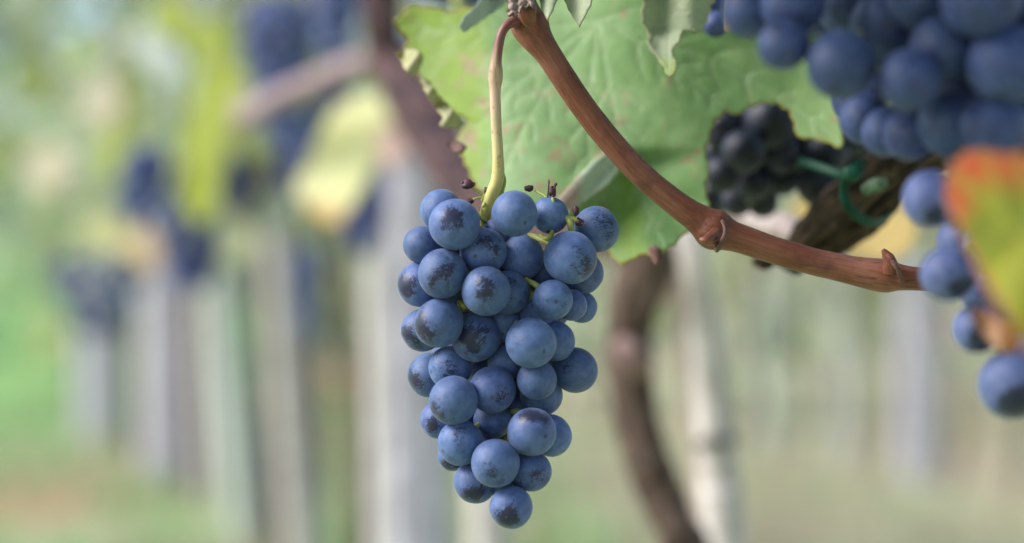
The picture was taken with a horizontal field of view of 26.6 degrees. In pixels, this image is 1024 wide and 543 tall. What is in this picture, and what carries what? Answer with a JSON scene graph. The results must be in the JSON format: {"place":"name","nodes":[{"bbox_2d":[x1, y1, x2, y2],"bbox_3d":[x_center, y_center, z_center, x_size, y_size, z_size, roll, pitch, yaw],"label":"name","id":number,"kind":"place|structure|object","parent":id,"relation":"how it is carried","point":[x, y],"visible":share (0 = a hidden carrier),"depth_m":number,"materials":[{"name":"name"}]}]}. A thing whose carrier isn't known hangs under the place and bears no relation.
{"place":"outdoors","nodes":[
{"label":"outdoors","id":0,"kind":"place"},
{"bbox_2d":[117,99,172,213],"bbox_3d":[-0.422,-0.132,2.499,0.056,0.132,0.055,-2,-3,36],"label":"grape bunch","id":1,"kind":"object","parent":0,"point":[152,166],"visible":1,"depth_m":2.49,"materials":[{"name":"blue food"}]},
{"bbox_2d":[0,0,433,135],"label":"sky","id":2,"kind":"structure","parent":0,"point":[64,24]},
{"bbox_2d":[231,87,256,134],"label":"vine leaf","id":3,"kind":"object","parent":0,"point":[243,97],"visible":0.37,"depth_m":2.42,"materials":[{"name":"green plant"}]},
{"bbox_2d":[238,0,278,44],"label":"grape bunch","id":4,"kind":"object","parent":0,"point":[243,12],"visible":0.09,"depth_m":2.49,"materials":[{"name":"food"}]},
{"bbox_2d":[291,24,349,165],"bbox_3d":[-0.212,-0.187,2.298,0.080,0.152,0.070,1,-2,-20],"label":"grape bunch","id":5,"kind":"object","parent":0,"point":[308,131],"visible":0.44,"depth_m":2.28,"materials":[{"name":"blue food"}]},
{"bbox_2d":[345,171,387,256],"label":"grape bunch","id":6,"kind":"object","parent":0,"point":[363,218],"visible":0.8,"depth_m":2.09,"materials":[{"name":"blue food"}]},
{"bbox_2d":[0,136,1023,542],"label":"ground","id":7,"kind":"structure","parent":0,"point":[24,378],"depth_m":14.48,"materials":[{"name":"green plant"}]},
{"bbox_2d":[0,30,129,438],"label":"grape vine","id":8,"kind":"object","parent":7,"relation":"on","point":[52,233],"visible":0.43,"depth_m":10.86,"materials":[{"name":"green plant"}]},
{"bbox_2d":[76,266,116,444],"bbox_3d":[-2.012,0.430,10.501,0.178,0.924,0.201,0,-2,0],"label":"concrete post","id":9,"kind":"object","parent":7,"relation":"on","point":[96,377],"visible":0.49,"depth_m":10.42,"materials":[{"name":"grey concrete"}]},
{"bbox_2d":[26,0,239,465],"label":"grape vine","id":10,"kind":"object","parent":7,"relation":"on","point":[125,385],"visible":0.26,"depth_m":8.37,"materials":[{"name":"green plant"}]},
{"bbox_2d":[139,219,183,489],"bbox_3d":[-1.129,0.293,7.002,0.137,0.926,0.161,0,-2,0],"label":"concrete post","id":11,"kind":"object","parent":7,"relation":"on","point":[161,406],"visible":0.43,"depth_m":6.94,"materials":[{"name":"grey concrete"}]},
{"bbox_2d":[68,0,292,496],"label":"grape vine","id":12,"kind":"object","parent":7,"relation":"on","point":[131,14],"visible":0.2,"depth_m":6.57,"materials":[{"name":"green plant"}]},
{"bbox_2d":[195,289,217,506],"bbox_3d":[-0.875,0.336,6.202,0.053,0.764,0.086,-2,-3,39],"label":"wooden stake","id":13,"kind":"object","parent":7,"relation":"on","point":[207,443],"visible":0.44,"depth_m":6.18,"materials":[{"name":"grey wood"}]},
{"bbox_2d":[0,0,439,209],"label":"woodland","id":14,"kind":"object","parent":7,"relation":"on","point":[48,20],"visible":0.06,"depth_m":38.88,"materials":[{"name":"green plant"}]},
{"bbox_2d":[206,261,258,542],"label":"wooden stake","id":15,"kind":"object","parent":7,"relation":"on","point":[239,448],"visible":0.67,"depth_m":4.57,"materials":[{"name":"grey wood"}]},
{"bbox_2d":[105,0,378,540],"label":"grape vine","id":16,"kind":"object","parent":7,"relation":"on","point":[313,367],"visible":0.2,"depth_m":4.88,"materials":[{"name":"brown plant"}]},
{"bbox_2d":[6,50,59,115],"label":"vine leaf","id":17,"kind":"object","parent":16,"relation":"attached to","point":[33,78],"visible":1,"depth_m":4.79,"materials":[{"name":"green plant"}]},
{"bbox_2d":[22,141,72,194],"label":"vine leaf","id":18,"kind":"object","parent":16,"relation":"attached to","point":[48,165],"visible":1,"depth_m":5.00,"materials":[{"name":"beige plant"}]},
{"bbox_2d":[79,214,159,276],"bbox_3d":[-0.791,-0.052,4.403,0.259,0.144,0.045,-2,-3,45],"label":"vine leaf","id":19,"kind":"object","parent":16,"relation":"attached to","point":[140,246],"visible":0.72,"depth_m":4.41,"materials":[{"name":"yellow plant"}]},
{"bbox_2d":[131,0,375,542],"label":"grape vine","id":20,"kind":"object","parent":7,"relation":"on","point":[269,511],"visible":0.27,"depth_m":3.88,"materials":[{"name":"brown plant"}]},
{"bbox_2d":[45,223,145,336],"bbox_3d":[-0.747,0.015,3.898,0.185,0.206,0.160,0,-2,0],"label":"grape bunch","id":21,"kind":"object","parent":20,"relation":"hanging from","point":[74,308],"visible":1,"depth_m":3.87,"materials":[{"name":"blue food"}]},
{"bbox_2d":[81,69,122,133],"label":"vine leaf","id":22,"kind":"object","parent":20,"relation":"attached to","point":[102,100],"visible":0.92,"depth_m":3.82,"materials":[{"name":"green plant"}]},
{"bbox_2d":[95,129,132,182],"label":"vine leaf","id":23,"kind":"object","parent":20,"relation":"attached to","point":[112,148],"visible":0.62,"depth_m":3.61,"materials":[{"name":"green plant"}]},
{"bbox_2d":[119,62,151,112],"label":"vine leaf","id":24,"kind":"object","parent":20,"relation":"hanging from","point":[135,84],"visible":0.93,"depth_m":3.40,"materials":[{"name":"green plant"}]},
{"bbox_2d":[125,25,183,75],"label":"vine leaf","id":25,"kind":"object","parent":20,"relation":"attached to","point":[158,52],"visible":0.99,"depth_m":3.58,"materials":[{"name":"green plant"}]},
{"bbox_2d":[259,209,320,542],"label":"wooden stake","id":26,"kind":"object","parent":7,"relation":"on","point":[299,503],"visible":0.78,"depth_m":3.58,"materials":[{"name":"beige wood"}]},
{"bbox_2d":[239,0,412,542],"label":"grape vine","id":27,"kind":"object","parent":7,"relation":"on","point":[356,424],"visible":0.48,"depth_m":2.99,"materials":[{"name":"brown plant"}]},
{"bbox_2d":[112,109,145,146],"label":"vine leaf","id":28,"kind":"object","parent":27,"relation":"attached to","point":[128,126],"visible":0.97,"depth_m":3.21,"materials":[{"name":"green plant"}]},
{"bbox_2d":[115,140,145,231],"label":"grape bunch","id":29,"kind":"object","parent":27,"relation":"hanging from","point":[133,217],"visible":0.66,"depth_m":2.99,"materials":[{"name":"blue food"}]},
{"bbox_2d":[150,0,194,41],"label":"vine leaf","id":30,"kind":"object","parent":27,"relation":"attached to","point":[172,20],"visible":1,"depth_m":2.98,"materials":[{"name":"green plant"}]},
{"bbox_2d":[166,148,179,184],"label":"vine leaf","id":31,"kind":"object","parent":27,"relation":"attached to","point":[173,155],"visible":0.29,"depth_m":3.01,"materials":[{"name":"green plant"}]},
{"bbox_2d":[149,188,218,294],"bbox_3d":[-0.391,-0.064,2.598,0.075,0.183,0.072,-2,-3,34],"label":"grape bunch","id":32,"kind":"object","parent":27,"relation":"hanging from","point":[184,274],"visible":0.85,"depth_m":2.58,"materials":[{"name":"blue food"}]},
{"bbox_2d":[187,16,211,65],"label":"vine leaf","id":33,"kind":"object","parent":27,"relation":"attached to","point":[198,36],"visible":0.74,"depth_m":2.91,"materials":[{"name":"green plant"}]},
{"bbox_2d":[182,229,222,290],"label":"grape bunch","id":34,"kind":"object","parent":27,"relation":"hanging from","point":[213,248],"visible":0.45,"depth_m":2.89,"materials":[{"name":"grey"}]},
{"bbox_2d":[174,61,251,223],"bbox_3d":[-0.352,-0.150,2.494,0.110,0.196,0.087,-2,-3,34],"label":"vine leaf","id":35,"kind":"object","parent":27,"relation":"attached to","point":[201,163],"visible":0.9,"depth_m":2.51,"materials":[{"name":"green plant"}]},
{"bbox_2d":[207,10,242,65],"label":"vine leaf","id":36,"kind":"object","parent":27,"relation":"attached to","point":[223,45],"visible":0.77,"depth_m":2.69,"materials":[{"name":"green plant"}]},
{"bbox_2d":[217,219,258,269],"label":"vine leaf","id":37,"kind":"object","parent":27,"relation":"attached to","point":[240,241],"visible":0.9,"depth_m":3.00,"materials":[{"name":"green plant"}]},
{"bbox_2d":[221,130,255,216],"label":"grape bunch","id":38,"kind":"object","parent":27,"relation":"hanging from","point":[238,172],"visible":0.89,"depth_m":2.79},
{"bbox_2d":[240,123,269,168],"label":"vine leaf","id":39,"kind":"object","parent":27,"relation":"attached to","point":[254,145],"visible":0.5,"depth_m":2.67,"materials":[{"name":"green plant"}]},
{"bbox_2d":[256,186,297,235],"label":"vine leaf","id":40,"kind":"object","parent":27,"relation":"attached to","point":[277,206],"visible":0.99,"depth_m":2.80,"materials":[{"name":"green plant"}]},
{"bbox_2d":[276,144,304,198],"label":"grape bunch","id":41,"kind":"object","parent":27,"relation":"hanging from","point":[291,167],"visible":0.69,"depth_m":2.58,"materials":[{"name":"blue food"}]},
{"bbox_2d":[291,212,326,338],"bbox_3d":[-0.299,0.003,3.199,0.052,0.192,0.052,0,-2,0],"label":"grape bunch","id":42,"kind":"object","parent":27,"relation":"hanging from","point":[310,289],"visible":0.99,"depth_m":3.19,"materials":[{"name":"blue food"}]},
{"bbox_2d":[364,168,388,542],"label":"wooden stake","id":43,"kind":"object","parent":7,"relation":"on","point":[376,293],"visible":0.56,"depth_m":2.29,"materials":[{"name":"grey wood"}]},
{"bbox_2d":[388,148,451,542],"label":"concrete post","id":44,"kind":"object","parent":7,"relation":"on","point":[419,494],"visible":0.45,"depth_m":1.97,"materials":[{"name":"grey concrete"}]},
{"bbox_2d":[231,0,709,542],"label":"grape vine","id":45,"kind":"object","parent":7,"relation":"on","point":[639,288],"visible":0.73,"depth_m":1.20,"materials":[{"name":"brown plant"}]},
{"bbox_2d":[238,0,317,145],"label":"grape bunch","id":46,"kind":"object","parent":45,"relation":"attached to","point":[265,17],"visible":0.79,"depth_m":2.08,"materials":[{"name":"blue food"}]},
{"bbox_2d":[310,0,360,62],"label":"grape bunch","id":47,"kind":"object","parent":45,"relation":"hanging from","point":[336,25],"visible":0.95,"depth_m":1.89,"materials":[{"name":"blue food"}]},
{"bbox_2d":[294,91,391,224],"bbox_3d":[-0.137,-0.092,1.751,0.106,0.110,0.034,-2,-3,42],"label":"vine leaf","id":48,"kind":"object","parent":45,"relation":"attached to","point":[332,181],"visible":0.94,"depth_m":1.75,"materials":[{"name":"yellow plant"}]},
{"bbox_2d":[375,123,408,170],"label":"vine leaf","id":49,"kind":"object","parent":45,"relation":"attached to","point":[392,149],"visible":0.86,"depth_m":1.65,"materials":[{"name":"beige plant"}]},
{"bbox_2d":[469,495,508,542],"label":"wooden stake","id":50,"kind":"object","parent":7,"relation":"on","point":[484,527],"visible":0.06,"depth_m":2.18,"materials":[{"name":"white wood"}]},
{"bbox_2d":[0,0,1000,391],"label":"vineyard foliage","id":51,"kind":"object","parent":7,"relation":"on","point":[42,334],"visible":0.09,"depth_m":13.35,"materials":[{"name":"green plant"}]},
{"bbox_2d":[590,259,614,435],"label":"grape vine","id":52,"kind":"object","parent":7,"relation":"on","point":[598,328],"visible":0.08,"depth_m":11.78,"materials":[{"name":"brown plant"}]},
{"bbox_2d":[668,245,701,524],"bbox_3d":[0.123,0.244,1.358,0.071,0.561,0.016,1,-2,-24],"label":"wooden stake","id":53,"kind":"object","parent":7,"relation":"on","point":[676,302],"visible":0.38,"depth_m":1.35,"materials":[{"name":"grey wood"}]},
{"bbox_2d":[677,232,745,542],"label":"wooden stake","id":54,"kind":"object","parent":7,"relation":"on","point":[722,513],"visible":0.93,"depth_m":1.25,"materials":[{"name":"grey wood"}]},
{"bbox_2d":[707,196,787,446],"bbox_3d":[1.098,-0.043,10.208,0.748,1.828,1.560,0,-2,-7],"label":"grape vine","id":55,"kind":"object","parent":7,"relation":"on","point":[744,286],"visible":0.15,"depth_m":10.18,"materials":[{"name":"brown plant"}]},
{"bbox_2d":[761,266,777,452],"bbox_3d":[1.115,0.303,9.402,0.062,1.101,0.105,-1,-2,18],"label":"wooden stake","id":56,"kind":"object","parent":7,"relation":"on","point":[769,368],"visible":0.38,"depth_m":9.37,"materials":[{"name":"beige wood"}]},
{"bbox_2d":[741,190,815,457],"bbox_3d":[1.147,-0.100,8.795,0.654,1.838,1.551,1,-2,-16],"label":"grape vine","id":57,"kind":"object","parent":7,"relation":"on","point":[808,373],"visible":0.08,"depth_m":8.79,"materials":[{"name":"brown plant"}]},
{"bbox_2d":[836,281,854,468],"bbox_3d":[1.290,0.296,8.402,0.064,1.033,0.104,-1,-2,20],"label":"wooden stake","id":58,"kind":"object","parent":7,"relation":"on","point":[845,360],"visible":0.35,"depth_m":8.37,"materials":[{"name":"beige wood"}]},
{"bbox_2d":[784,205,920,478],"bbox_3d":[1.324,-0.150,7.616,0.720,1.838,1.563,0,-2,-7],"label":"grape vine","id":59,"kind":"object","parent":7,"relation":"on","point":[887,391],"visible":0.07,"depth_m":7.59,"materials":[{"name":"brown plant"}]},
{"bbox_2d":[897,204,940,481],"bbox_3d":[1.387,0.253,7.402,0.136,1.039,0.166,0,-2,0],"label":"concrete post","id":60,"kind":"object","parent":7,"relation":"on","point":[919,435],"visible":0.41,"depth_m":7.34,"materials":[{"name":"grey concrete"}]},
{"bbox_2d":[896,225,968,495],"bbox_3d":[1.316,-0.181,6.610,0.753,1.814,1.561,0,-2,-12],"label":"grape vine","id":61,"kind":"object","parent":7,"relation":"on","point":[922,248],"visible":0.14,"depth_m":6.59,"materials":[{"name":"plant"}]},
{"bbox_2d":[919,172,1023,509],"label":"grape vine","id":62,"kind":"object","parent":7,"relation":"on","point":[1018,474],"visible":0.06,"depth_m":5.79,"materials":[{"name":"brown plant"}]},
{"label":"grape vine","id":63,"kind":"object","parent":7,"relation":"on","visible":0},
{"bbox_2d":[416,0,478,11],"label":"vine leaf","id":64,"kind":"object","parent":63,"relation":"attached to","point":[446,5],"visible":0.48,"depth_m":1.04,"materials":[{"name":"green plant"}]},
{"bbox_2d":[453,0,463,11],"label":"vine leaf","id":65,"kind":"object","parent":63,"relation":"hanging from","point":[458,5],"depth_m":0.98,"materials":[{"name":"green plant"}]},
{"bbox_2d":[459,0,505,31],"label":"vine leaf","id":66,"kind":"object","parent":63,"relation":"attached to","point":[481,10],"visible":0.99,"depth_m":0.71,"materials":[{"name":"green plant"}]},
{"bbox_2d":[393,0,843,265],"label":"vine leaf","id":67,"kind":"object","parent":63,"relation":"attached to","point":[662,122],"visible":0.66,"depth_m":0.75,"materials":[{"name":"green plant"}]},
{"bbox_2d":[395,47,422,75],"bbox_3d":[-0.034,-0.070,0.722,0.010,0.010,0.010,0,-2,0],"label":"leaf shred","id":68,"kind":"object","parent":67,"relation":"attached to","point":[411,59],"visible":1,"depth_m":0.72,"materials":[{"name":"plant"}]},
{"bbox_2d":[419,76,464,128],"bbox_3d":[-0.023,-0.056,0.722,0.015,0.018,0.011,0,-2,0],"label":"leaf shred","id":69,"kind":"object","parent":67,"relation":"attached to","point":[451,118],"visible":1,"depth_m":0.72,"materials":[{"name":"green plant"}]},
{"bbox_2d":[446,140,466,153],"bbox_3d":[-0.018,-0.042,0.722,0.008,0.006,0.010,0,-2,0],"label":"leaf shred","id":70,"kind":"object","parent":67,"relation":"attached to","point":[456,147],"visible":1,"depth_m":0.72,"materials":[{"name":"pink plant"}]},
{"bbox_2d":[649,245,661,265],"bbox_3d":[0.047,-0.005,0.710,0.004,0.007,0.007,0,-2,0],"label":"leaf shred","id":71,"kind":"object","parent":67,"relation":"attached to","point":[655,252],"visible":1,"depth_m":0.71,"materials":[{"name":"plant"}]},
{"bbox_2d":[641,0,714,76],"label":"vine leaf","id":72,"kind":"object","parent":63,"relation":"attached to","point":[665,23],"visible":1,"depth_m":0.70,"materials":[{"name":"green plant"}]},
{"bbox_2d":[505,0,924,292],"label":"grape cane","id":73,"kind":"object","parent":63,"relation":"attached to","point":[710,228],"visible":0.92,"depth_m":0.66,"materials":[{"name":"brown plant"}]},
{"bbox_2d":[398,16,618,528],"bbox_3d":[-0.001,0.000,0.669,0.067,0.155,0.068,0,-2,0],"label":"grape bunch","id":74,"kind":"object","parent":73,"relation":"hanging from","point":[501,297],"visible":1,"depth_m":0.65,"materials":[{"name":"blue food"}]},
{"bbox_2d":[539,0,591,27],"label":"vine leaf","id":75,"kind":"object","parent":73,"relation":"hanging from","point":[578,10],"visible":1,"depth_m":0.65,"materials":[{"name":"green plant"}]},
{"bbox_2d":[706,102,809,218],"bbox_3d":[0.094,-0.050,0.838,0.046,0.058,0.091,0,-2,0],"label":"grape bunch","id":76,"kind":"object","parent":63,"relation":"hanging from","point":[753,155],"visible":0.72,"depth_m":0.81,"materials":[{"name":"food"}]},
{"bbox_2d":[729,152,946,275],"bbox_3d":[0.117,-0.038,0.823,0.090,0.082,0.204,2,-3,-33],"label":"vine cordon","id":77,"kind":"object","parent":63,"relation":"attached to","point":[826,222],"visible":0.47,"depth_m":0.77,"materials":[{"name":"brown plant"}]},
{"bbox_2d":[794,135,870,204],"bbox_3d":[0.126,-0.050,0.840,0.034,0.053,0.067,-1,-3,28],"label":"grape bunch","id":78,"kind":"object","parent":77,"relation":"attached to","point":[811,185],"visible":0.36,"depth_m":0.82,"materials":[{"name":"black food"}]},
{"bbox_2d":[797,156,894,227],"bbox_3d":[0.118,-0.027,0.762,0.027,0.025,0.071,-1,-2,23],"label":"plant tie","id":79,"kind":"object","parent":77,"relation":"attached to","point":[853,172],"visible":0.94,"depth_m":0.74,"materials":[{"name":"green plastic"}]},
{"bbox_2d":[792,199,919,258],"bbox_3d":[0.177,-0.023,1.103,0.076,0.036,0.024,-2,-3,39],"label":"vine leaf","id":80,"kind":"object","parent":63,"relation":"attached to","point":[895,235],"visible":0.34,"depth_m":1.09,"materials":[{"name":"yellow plant"}]},
{"bbox_2d":[722,0,1023,173],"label":"grape bunch","id":81,"kind":"object","parent":63,"relation":"hanging from","point":[910,80],"visible":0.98,"depth_m":0.54,"materials":[{"name":"blue food"}]},
{"bbox_2d":[943,148,1023,344],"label":"vine leaf","id":82,"kind":"object","parent":63,"relation":"attached to","point":[983,197],"visible":1,"depth_m":0.46,"materials":[{"name":"plant"}]},
{"bbox_2d":[704,0,726,37],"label":"grape bunch","id":83,"kind":"object","parent":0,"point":[714,26],"visible":0.55,"depth_m":0.74,"materials":[{"name":"blue food"}]},
{"bbox_2d":[902,169,1023,418],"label":"grape bunch","id":84,"kind":"object","parent":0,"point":[949,271],"visible":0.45,"depth_m":0.55,"materials":[{"name":"blue food"}]},
{"bbox_2d":[969,307,1019,354],"bbox_3d":[0.112,0.014,0.505,0.011,0.012,0.008,0,-2,0],"label":"leaf shred","id":85,"kind":"object","parent":84,"relation":"on","point":[996,332],"visible":0.99,"depth_m":0.51,"materials":[{"name":"orange plant"}]}
]}

